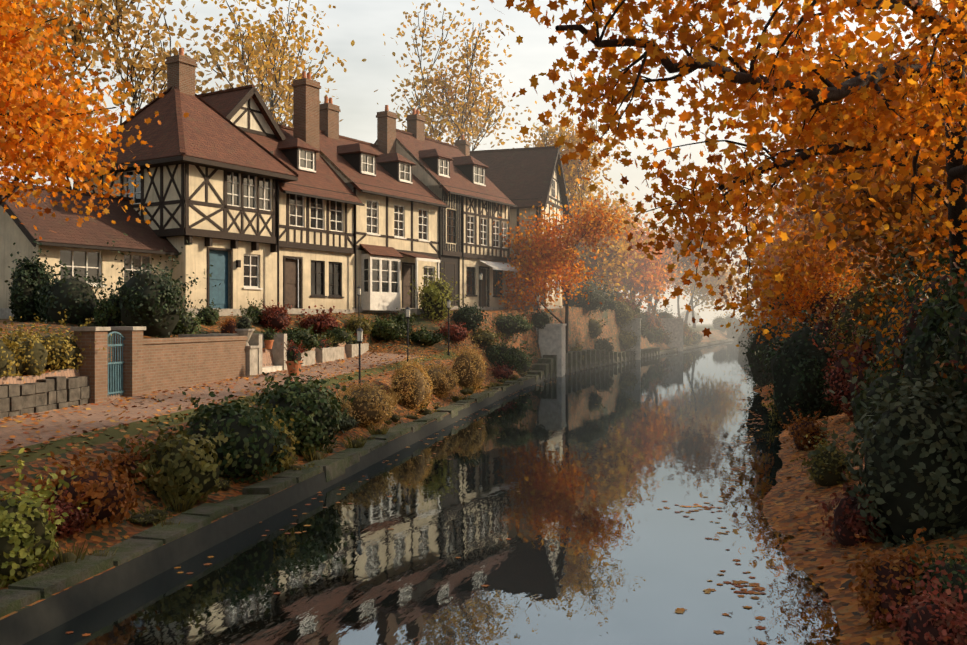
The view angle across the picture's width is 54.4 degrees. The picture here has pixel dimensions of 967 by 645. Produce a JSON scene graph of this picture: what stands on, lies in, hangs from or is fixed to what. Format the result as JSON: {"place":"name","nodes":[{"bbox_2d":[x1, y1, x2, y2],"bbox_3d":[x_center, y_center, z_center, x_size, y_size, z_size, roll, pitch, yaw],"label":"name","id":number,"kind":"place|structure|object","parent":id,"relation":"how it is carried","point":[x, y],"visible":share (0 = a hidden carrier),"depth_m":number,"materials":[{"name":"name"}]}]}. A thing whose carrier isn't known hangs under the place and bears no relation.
{"place":"outdoors","nodes":[
{"label":"outdoors","id":0,"kind":"place"},
{"bbox_2d":[0,326,259,418],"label":"garden wall","id":1,"kind":"structure","parent":0,"point":[150,365],"depth_m":22.75,"materials":[{"name":"brick"}]},
{"bbox_2d":[108,331,124,395],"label":"garden gate","id":2,"kind":"structure","parent":1,"relation":"attached to","point":[115,377],"depth_m":22.24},
{"bbox_2d":[23,341,839,644],"bbox_3d":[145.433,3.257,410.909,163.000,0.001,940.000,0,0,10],"label":"water","id":3,"kind":"structure","parent":0,"point":[648,436],"depth_m":13.73,"materials":[{"name":"liquid"}]},
{"bbox_2d":[0,312,965,644],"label":"fallen leaves","id":4,"kind":"object","parent":3,"relation":"on","point":[678,610],"visible":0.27,"depth_m":17.52,"materials":[{"name":"orange plant"}]},
{"bbox_2d":[0,0,961,323],"label":"sky","id":5,"kind":"structure","parent":0,"point":[365,22],"materials":[{"name":"white"}]},
{"bbox_2d":[0,306,966,644],"bbox_3d":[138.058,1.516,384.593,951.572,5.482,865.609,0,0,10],"label":"ground","id":6,"kind":"structure","parent":0,"point":[26,624],"depth_m":16.73,"materials":[{"name":"brown soil"}]},
{"bbox_2d":[4,233,62,321],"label":"shrub","id":7,"kind":"object","parent":6,"relation":"on","point":[21,289],"visible":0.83,"depth_m":30.15,"materials":[{"name":"green plant"}]},
{"bbox_2d":[0,448,87,587],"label":"shrub","id":8,"kind":"object","parent":6,"relation":"on","point":[26,535],"visible":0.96,"depth_m":10.58,"materials":[{"name":"green plant"}]},
{"bbox_2d":[0,309,111,379],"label":"beech hedge","id":9,"kind":"object","parent":6,"relation":"on","point":[29,354],"visible":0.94,"depth_m":19.68,"materials":[{"name":"yellow plant"}]},
{"bbox_2d":[2,0,116,128],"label":"tree","id":10,"kind":"object","parent":6,"relation":"on","point":[53,47],"visible":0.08,"depth_m":43.27,"materials":[{"name":"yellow plant"}]},
{"bbox_2d":[23,260,106,325],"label":"shrub","id":11,"kind":"object","parent":6,"relation":"on","point":[73,298],"visible":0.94,"depth_m":29.55,"materials":[{"name":"green plant"}]},
{"bbox_2d":[36,482,103,538],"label":"shrub","id":12,"kind":"object","parent":6,"relation":"on","point":[71,524],"visible":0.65,"depth_m":12.16,"materials":[{"name":"plant"}]},
{"bbox_2d":[16,445,159,530],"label":"shrub","id":13,"kind":"object","parent":6,"relation":"on","point":[97,487],"visible":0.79,"depth_m":12.67,"materials":[{"name":"brown plant"}]},
{"bbox_2d":[0,0,188,239],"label":"tree","id":14,"kind":"object","parent":6,"relation":"on","point":[16,118],"visible":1,"depth_m":13.82,"materials":[{"name":"orange plant"}]},
{"bbox_2d":[89,276,123,326],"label":"shrub","id":15,"kind":"object","parent":6,"relation":"on","point":[105,313],"visible":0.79,"depth_m":29.41,"materials":[{"name":"green plant"}]},
{"bbox_2d":[1,0,214,190],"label":"tree","id":16,"kind":"object","parent":6,"relation":"on","point":[116,25],"visible":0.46,"depth_m":45.83,"materials":[{"name":"yellow plant"}]},
{"bbox_2d":[102,438,156,478],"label":"shrub","id":17,"kind":"object","parent":6,"relation":"on","point":[128,460],"visible":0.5,"depth_m":14.61,"materials":[{"name":"brown plant"}]},
{"bbox_2d":[77,233,220,337],"bbox_3d":[-10.563,-1.172,30.085,4.204,3.651,3.713,0,0,-31],"label":"shrub","id":18,"kind":"object","parent":6,"relation":"on","point":[152,303],"visible":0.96,"depth_m":29.44,"materials":[{"name":"green plant"}]},
{"bbox_2d":[0,48,298,320],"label":"house","id":19,"kind":"structure","parent":6,"relation":"on","point":[208,188],"depth_m":36.90,"materials":[{"name":"paint"}]},
{"bbox_2d":[117,405,251,507],"bbox_3d":[-4.889,2.112,15.118,2.030,1.624,2.198,0,0,-37],"label":"shrub","id":20,"kind":"object","parent":6,"relation":"on","point":[181,462],"visible":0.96,"depth_m":14.64,"materials":[{"name":"green plant"}]},
{"bbox_2d":[172,305,205,333],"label":"shrub","id":21,"kind":"object","parent":6,"relation":"on","point":[188,326],"visible":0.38,"depth_m":31.57,"materials":[{"name":"green plant"}]},
{"bbox_2d":[192,300,221,325],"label":"shrub","id":22,"kind":"object","parent":6,"relation":"on","point":[210,315],"visible":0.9,"depth_m":34.11,"materials":[{"name":"green plant"}]},
{"bbox_2d":[140,387,293,483],"bbox_3d":[-4.769,2.055,17.168,2.564,1.786,2.690,0,0,10],"label":"shrub","id":23,"kind":"object","parent":6,"relation":"on","point":[253,433],"visible":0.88,"depth_m":16.72,"materials":[{"name":"green plant"}]},
{"bbox_2d":[114,3,329,115],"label":"tree","id":24,"kind":"object","parent":6,"relation":"on","point":[226,58],"depth_m":51.94,"materials":[{"name":"yellow plant"}]},
{"bbox_2d":[216,312,241,333],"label":"shrub","id":25,"kind":"object","parent":6,"relation":"on","point":[229,327],"visible":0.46,"depth_m":32.84,"materials":[{"name":"orange plant"}]},
{"bbox_2d":[178,333,286,373],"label":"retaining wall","id":26,"kind":"structure","parent":6,"relation":"on","point":[278,352],"depth_m":31.56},
{"bbox_2d":[235,308,258,328],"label":"shrub","id":27,"kind":"object","parent":6,"relation":"on","point":[244,322],"visible":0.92,"depth_m":29.35,"materials":[{"name":"green plant"}]},
{"bbox_2d":[240,299,269,323],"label":"shrub","id":28,"kind":"object","parent":6,"relation":"on","point":[255,312],"visible":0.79,"depth_m":36.35,"materials":[{"name":"green plant"}]},
{"bbox_2d":[0,369,527,587],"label":"quay edge plants","id":29,"kind":"object","parent":6,"relation":"on","point":[155,515],"visible":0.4,"depth_m":14.55,"materials":[{"name":"green plant"}]},
{"bbox_2d":[170,0,366,127],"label":"tree","id":30,"kind":"object","parent":6,"relation":"on","point":[278,77],"depth_m":56.64,"materials":[{"name":"yellow plant"}]},
{"bbox_2d":[253,299,291,332],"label":"shrub","id":31,"kind":"object","parent":6,"relation":"on","point":[277,319],"visible":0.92,"depth_m":36.43,"materials":[{"name":"red plant"}]},
{"bbox_2d":[252,402,299,474],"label":"shrub","id":32,"kind":"object","parent":6,"relation":"on","point":[289,440],"visible":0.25,"depth_m":17.87,"materials":[{"name":"green plant"}]},
{"bbox_2d":[198,71,364,314],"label":"house","id":33,"kind":"structure","parent":6,"relation":"on","point":[319,200],"depth_m":42.87,"materials":[{"name":"paint"}]},
{"bbox_2d":[281,337,305,360],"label":"potted plant","id":34,"kind":"object","parent":6,"relation":"on","point":[296,351],"visible":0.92,"depth_m":29.18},
{"bbox_2d":[244,351,354,458],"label":"shrub","id":35,"kind":"object","parent":6,"relation":"on","point":[309,411],"visible":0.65,"depth_m":19.86,"materials":[{"name":"green plant"}]},
{"bbox_2d":[280,324,330,351],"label":"shrub","id":36,"kind":"object","parent":6,"relation":"on","point":[309,342],"visible":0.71,"depth_m":33.59,"materials":[{"name":"green plant"}]},
{"bbox_2d":[291,305,345,335],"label":"shrub","id":37,"kind":"object","parent":6,"relation":"on","point":[320,322],"visible":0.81,"depth_m":38.48,"materials":[{"name":"red plant"}]},
{"bbox_2d":[301,343,368,366],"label":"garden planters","id":38,"kind":"object","parent":6,"relation":"on","point":[323,355],"visible":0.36,"depth_m":37.01,"materials":[{"name":"stone"}]},
{"bbox_2d":[318,323,355,344],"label":"shrub","id":39,"kind":"object","parent":6,"relation":"on","point":[342,333],"visible":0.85,"depth_m":38.02,"materials":[{"name":"green plant"}]},
{"bbox_2d":[331,408,360,430],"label":"shrub","id":40,"kind":"object","parent":6,"relation":"on","point":[347,424],"visible":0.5,"depth_m":22.83,"materials":[{"name":"green plant"}]},
{"bbox_2d":[343,313,376,334],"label":"shrub","id":41,"kind":"object","parent":6,"relation":"on","point":[364,325],"visible":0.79,"depth_m":41.72,"materials":[{"name":"green plant"}]},
{"bbox_2d":[0,339,731,617],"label":"kerb","id":42,"kind":"structure","parent":6,"relation":"on","point":[20,594],"depth_m":13.84,"materials":[{"name":"stone"}]},
{"bbox_2d":[336,373,406,428],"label":"shrub","id":43,"kind":"object","parent":6,"relation":"on","point":[370,405],"visible":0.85,"depth_m":24.74,"materials":[{"name":"yellow plant"}]},
{"bbox_2d":[319,96,448,314],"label":"house","id":44,"kind":"structure","parent":6,"relation":"on","point":[398,225],"depth_m":47.51,"materials":[{"name":"paint"}]},
{"bbox_2d":[366,313,419,340],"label":"shrub","id":45,"kind":"object","parent":6,"relation":"on","point":[388,329],"visible":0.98,"depth_m":43.12,"materials":[{"name":"green plant"}]},
{"bbox_2d":[389,304,418,334],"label":"shrub","id":46,"kind":"object","parent":6,"relation":"on","point":[403,318],"visible":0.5,"depth_m":44.22,"materials":[{"name":"green plant"}]},
{"bbox_2d":[387,339,437,412],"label":"shrub","id":47,"kind":"object","parent":6,"relation":"on","point":[414,387],"visible":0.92,"depth_m":29.45,"materials":[{"name":"yellow plant"}]},
{"bbox_2d":[404,325,447,345],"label":"shrub","id":48,"kind":"object","parent":6,"relation":"on","point":[422,336],"visible":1,"depth_m":43.72,"materials":[{"name":"green plant"}]},
{"bbox_2d":[407,263,465,321],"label":"shrub","id":49,"kind":"object","parent":6,"relation":"on","point":[434,297],"depth_m":46.83,"materials":[{"name":"green plant"}]},
{"bbox_2d":[416,350,469,400],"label":"shrub","id":50,"kind":"object","parent":6,"relation":"on","point":[444,381],"visible":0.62,"depth_m":33.79,"materials":[{"name":"yellow plant"}]},
{"bbox_2d":[374,108,519,309],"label":"house","id":51,"kind":"structure","parent":6,"relation":"on","point":[466,190],"depth_m":53.97,"materials":[{"name":"paint"}]},
{"bbox_2d":[434,322,468,343],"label":"shrub","id":52,"kind":"object","parent":6,"relation":"on","point":[458,333],"depth_m":46.02,"materials":[{"name":"red plant"}]},
{"bbox_2d":[374,0,536,150],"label":"tree","id":53,"kind":"object","parent":6,"relation":"on","point":[429,98],"depth_m":68.28,"materials":[{"name":"yellow plant"}]},
{"bbox_2d":[446,335,487,392],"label":"shrub","id":54,"kind":"object","parent":6,"relation":"on","point":[471,364],"visible":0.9,"depth_m":38.47,"materials":[{"name":"yellow plant"}]},
{"bbox_2d":[449,299,489,331],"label":"shrub","id":55,"kind":"object","parent":6,"relation":"on","point":[469,317],"depth_m":48.20,"materials":[{"name":"green plant"}]},
{"bbox_2d":[424,72,527,148],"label":"tree","id":56,"kind":"object","parent":6,"relation":"on","point":[459,120],"depth_m":78.04,"materials":[{"name":"yellow plant"}]},
{"bbox_2d":[468,325,505,346],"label":"shrub","id":57,"kind":"object","parent":6,"relation":"on","point":[489,336],"depth_m":48.40,"materials":[{"name":"green plant"}]},
{"bbox_2d":[412,134,570,308],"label":"house","id":58,"kind":"structure","parent":6,"relation":"on","point":[524,179],"depth_m":61.01,"materials":[{"name":"paint"}]},
{"bbox_2d":[488,362,516,379],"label":"shrub","id":59,"kind":"object","parent":6,"relation":"on","point":[503,372],"depth_m":46.48,"materials":[{"name":"red plant"}]},
{"bbox_2d":[482,330,530,374],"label":"shrub","id":60,"kind":"object","parent":6,"relation":"on","point":[501,355],"depth_m":48.20,"materials":[{"name":"green plant"}]},
{"bbox_2d":[491,308,537,338],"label":"shrub","id":61,"kind":"object","parent":6,"relation":"on","point":[507,324],"depth_m":51.83,"materials":[{"name":"green plant"}]},
{"bbox_2d":[515,345,539,373],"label":"shrub","id":62,"kind":"object","parent":6,"relation":"on","point":[526,367],"depth_m":50.95,"materials":[{"name":"green plant"}]},
{"bbox_2d":[531,304,559,328],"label":"shrub","id":63,"kind":"object","parent":6,"relation":"on","point":[539,319],"depth_m":56.14,"materials":[{"name":"green plant"}]},
{"bbox_2d":[489,193,638,352],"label":"tree","id":64,"kind":"object","parent":6,"relation":"on","point":[549,264],"depth_m":56.43,"materials":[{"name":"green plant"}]},
{"bbox_2d":[499,91,645,283],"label":"tree","id":65,"kind":"object","parent":6,"relation":"on","point":[572,170],"depth_m":76.26,"materials":[{"name":"yellow plant"}]},
{"bbox_2d":[574,280,607,313],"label":"shrub","id":66,"kind":"object","parent":6,"relation":"on","point":[594,299],"depth_m":69.90,"materials":[{"name":"green plant"}]},
{"bbox_2d":[587,314,607,339],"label":"shrub","id":67,"kind":"object","parent":6,"relation":"on","point":[595,328],"depth_m":70.79,"materials":[{"name":"green plant"}]},
{"bbox_2d":[593,335,615,353],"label":"shrub","id":68,"kind":"object","parent":6,"relation":"on","point":[603,344],"depth_m":71.81,"materials":[{"name":"green plant"}]},
{"bbox_2d":[536,318,683,376],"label":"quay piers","id":69,"kind":"structure","parent":6,"relation":"on","point":[552,339],"depth_m":58.13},
{"bbox_2d":[567,200,655,289],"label":"tree","id":70,"kind":"object","parent":6,"relation":"on","point":[593,263],"depth_m":87.31,"materials":[{"name":"orange plant"}]},
{"bbox_2d":[564,180,663,300],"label":"tree","id":71,"kind":"object","parent":6,"relation":"on","point":[623,246],"depth_m":86.29,"materials":[{"name":"orange plant"}]},
{"bbox_2d":[614,292,643,328],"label":"shrub","id":72,"kind":"object","parent":6,"relation":"on","point":[624,313],"depth_m":80.27,"materials":[{"name":"green plant"}]},
{"bbox_2d":[619,327,642,350],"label":"shrub","id":73,"kind":"object","parent":6,"relation":"on","point":[627,340],"depth_m":80.63,"materials":[{"name":"green plant"}]},
{"bbox_2d":[590,185,696,315],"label":"tree","id":74,"kind":"object","parent":6,"relation":"on","point":[643,280],"depth_m":101.85,"materials":[{"name":"orange plant"}]},
{"bbox_2d":[635,224,694,313],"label":"tree","id":75,"kind":"object","parent":6,"relation":"on","point":[651,295],"depth_m":131.40,"materials":[{"name":"orange plant"}]},
{"bbox_2d":[605,206,747,315],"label":"tree","id":76,"kind":"object","parent":6,"relation":"on","point":[677,246],"depth_m":115.43,"materials":[{"name":"orange plant"}]},
{"bbox_2d":[668,226,747,323],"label":"tree","id":77,"kind":"object","parent":6,"relation":"on","point":[713,281],"depth_m":147.06,"materials":[{"name":"grey plant"}]},
{"bbox_2d":[489,0,966,340],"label":"tree","id":78,"kind":"object","parent":6,"relation":"on","point":[949,106],"visible":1,"depth_m":9.80,"materials":[{"name":"orange plant"}]},
{"bbox_2d":[716,311,742,340],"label":"shrub","id":79,"kind":"object","parent":6,"relation":"on","point":[730,335],"depth_m":167.92,"materials":[{"name":"grey plant"}]},
{"bbox_2d":[724,302,756,350],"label":"shrub","id":80,"kind":"object","parent":6,"relation":"on","point":[742,335],"depth_m":107.19,"materials":[{"name":"grey plant"}]},
{"bbox_2d":[732,295,801,389],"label":"shrub","id":81,"kind":"object","parent":6,"relation":"on","point":[753,359],"depth_m":45.51,"materials":[{"name":"green plant"}]},
{"bbox_2d":[694,169,890,319],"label":"tree","id":82,"kind":"object","parent":6,"relation":"on","point":[768,245],"depth_m":61.88,"materials":[{"name":"orange plant"}]},
{"bbox_2d":[743,277,848,424],"bbox_3d":[10.211,1.179,30.283,3.623,5.298,3.829,0,0,37],"label":"shrub","id":83,"kind":"object","parent":6,"relation":"on","point":[797,363],"visible":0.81,"depth_m":29.64,"materials":[{"name":"green plant"}]},
{"bbox_2d":[713,231,884,336],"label":"tree","id":84,"kind":"object","parent":6,"relation":"on","point":[725,297],"depth_m":67.76,"materials":[{"name":"orange plant"}]},
{"bbox_2d":[720,192,887,349],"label":"tree","id":85,"kind":"object","parent":6,"relation":"on","point":[809,251],"visible":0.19,"depth_m":43.04,"materials":[{"name":"orange plant"}]},
{"bbox_2d":[778,404,832,451],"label":"shrub","id":86,"kind":"object","parent":6,"relation":"on","point":[799,429],"visible":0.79,"depth_m":22.50,"materials":[{"name":"orange plant"}]},
{"bbox_2d":[778,255,853,332],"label":"shrub","id":87,"kind":"object","parent":6,"relation":"on","point":[823,300],"visible":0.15,"depth_m":41.17,"materials":[{"name":"green plant"}]},
{"bbox_2d":[670,0,966,333],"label":"tree","id":88,"kind":"object","parent":6,"relation":"on","point":[859,45],"visible":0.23,"depth_m":16.70,"materials":[{"name":"orange plant"}]},
{"bbox_2d":[790,427,858,486],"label":"shrub","id":89,"kind":"object","parent":6,"relation":"on","point":[824,463],"visible":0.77,"depth_m":16.96,"materials":[{"name":"green plant"}]},
{"bbox_2d":[789,236,877,352],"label":"shrub","id":90,"kind":"object","parent":6,"relation":"on","point":[835,307],"visible":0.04,"depth_m":34.54,"materials":[{"name":"green plant"}]},
{"bbox_2d":[739,44,948,377],"bbox_3d":[12.587,-2.027,25.361,10.450,13.477,10.996,0,0,-17],"label":"tree","id":91,"kind":"object","parent":6,"relation":"on","point":[830,160],"visible":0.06,"depth_m":25.62,"materials":[{"name":"orange plant"}]},
{"bbox_2d":[805,471,890,547],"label":"shrub","id":92,"kind":"object","parent":6,"relation":"on","point":[846,522],"visible":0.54,"depth_m":13.03,"materials":[{"name":"red plant"}]},
{"bbox_2d":[808,289,895,421],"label":"shrub","id":93,"kind":"object","parent":6,"relation":"on","point":[839,377],"visible":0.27,"depth_m":26.27,"materials":[{"name":"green plant"}]},
{"bbox_2d":[761,119,943,286],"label":"tree","id":94,"kind":"object","parent":6,"relation":"on","point":[826,212],"depth_m":49.72,"materials":[{"name":"orange plant"}]},
{"bbox_2d":[811,248,897,357],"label":"shrub","id":95,"kind":"object","parent":6,"relation":"on","point":[853,304],"visible":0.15,"depth_m":30.15,"materials":[{"name":"green plant"}]},
{"bbox_2d":[770,101,945,290],"bbox_3d":[17.171,-4.401,40.285,11.734,13.184,9.985,0,0,10],"label":"tree","id":96,"kind":"object","parent":6,"relation":"on","point":[859,213],"visible":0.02,"depth_m":39.87,"materials":[{"name":"orange plant"}]},
{"bbox_2d":[786,115,949,323],"bbox_3d":[12.027,-2.111,24.211,8.137,9.374,9.854,0,0,10],"label":"tree","id":97,"kind":"object","parent":6,"relation":"on","point":[873,249],"visible":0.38,"depth_m":24.57,"materials":[{"name":"orange plant"}]},
{"bbox_2d":[839,332,912,456],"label":"shrub","id":98,"kind":"object","parent":6,"relation":"on","point":[889,378],"visible":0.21,"depth_m":19.36,"materials":[{"name":"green plant"}]},
{"bbox_2d":[829,232,922,367],"bbox_3d":[11.248,0.032,25.530,3.519,5.846,3.454,0,0,-16],"label":"shrub","id":99,"kind":"object","parent":6,"relation":"on","point":[865,331],"visible":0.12,"depth_m":25.65,"materials":[{"name":"green plant"}]},
{"bbox_2d":[808,301,966,550],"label":"shrub","id":100,"kind":"object","parent":6,"relation":"on","point":[913,453],"visible":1,"depth_m":12.24,"materials":[{"name":"green plant"}]},
{"bbox_2d":[831,528,954,629],"bbox_3d":[4.246,2.660,9.787,1.076,1.104,1.142,0,0,-15],"label":"shrub","id":101,"kind":"object","parent":6,"relation":"on","point":[876,572],"visible":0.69,"depth_m":9.62,"materials":[{"name":"brown plant"}]},
{"bbox_2d":[854,195,946,382],"bbox_3d":[10.245,0.062,21.223,3.322,5.868,3.296,0,0,29],"label":"shrub","id":102,"kind":"object","parent":6,"relation":"on","point":[879,338],"visible":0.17,"depth_m":21.52,"materials":[{"name":"green plant"}]},
{"bbox_2d":[852,176,950,376],"bbox_3d":[9.592,-0.216,19.602,3.077,5.839,3.701,0,0,-34],"label":"shrub","id":103,"kind":"object","parent":6,"relation":"on","point":[901,330],"visible":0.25,"depth_m":19.73,"materials":[{"name":"green plant"}]},
{"bbox_2d":[858,554,966,644],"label":"shrub","id":104,"kind":"object","parent":6,"relation":"on","point":[920,620],"visible":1,"depth_m":8.36,"materials":[{"name":"red plant"}]},
{"bbox_2d":[866,203,966,405],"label":"shrub","id":105,"kind":"object","parent":6,"relation":"on","point":[921,339],"visible":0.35,"depth_m":17.02,"materials":[{"name":"green plant"}]},
{"bbox_2d":[891,240,966,408],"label":"shrub","id":106,"kind":"object","parent":6,"relation":"on","point":[955,330],"visible":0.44,"depth_m":15.27,"materials":[{"name":"green plant"}]},
{"bbox_2d":[902,530,966,610],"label":"shrub","id":107,"kind":"object","parent":6,"relation":"on","point":[948,567],"visible":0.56,"depth_m":9.21,"materials":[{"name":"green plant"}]},
{"bbox_2d":[907,219,966,406],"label":"shrub","id":108,"kind":"object","parent":6,"relation":"on","point":[941,324],"visible":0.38,"depth_m":15.26,"materials":[{"name":"green plant"}]},
{"bbox_2d":[922,260,966,394],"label":"shrub","id":109,"kind":"object","parent":6,"relation":"on","point":[962,293],"visible":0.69,"depth_m":13.86,"materials":[{"name":"green plant"}]},
{"bbox_2d":[939,351,966,409],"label":"shrub","id":110,"kind":"object","parent":6,"relation":"on","point":[955,389],"visible":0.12,"depth_m":13.36,"materials":[{"name":"green plant"}]},
{"bbox_2d":[521,347,659,381],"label":"quay wall","id":111,"kind":"structure","parent":0,"point":[545,365],"depth_m":63.25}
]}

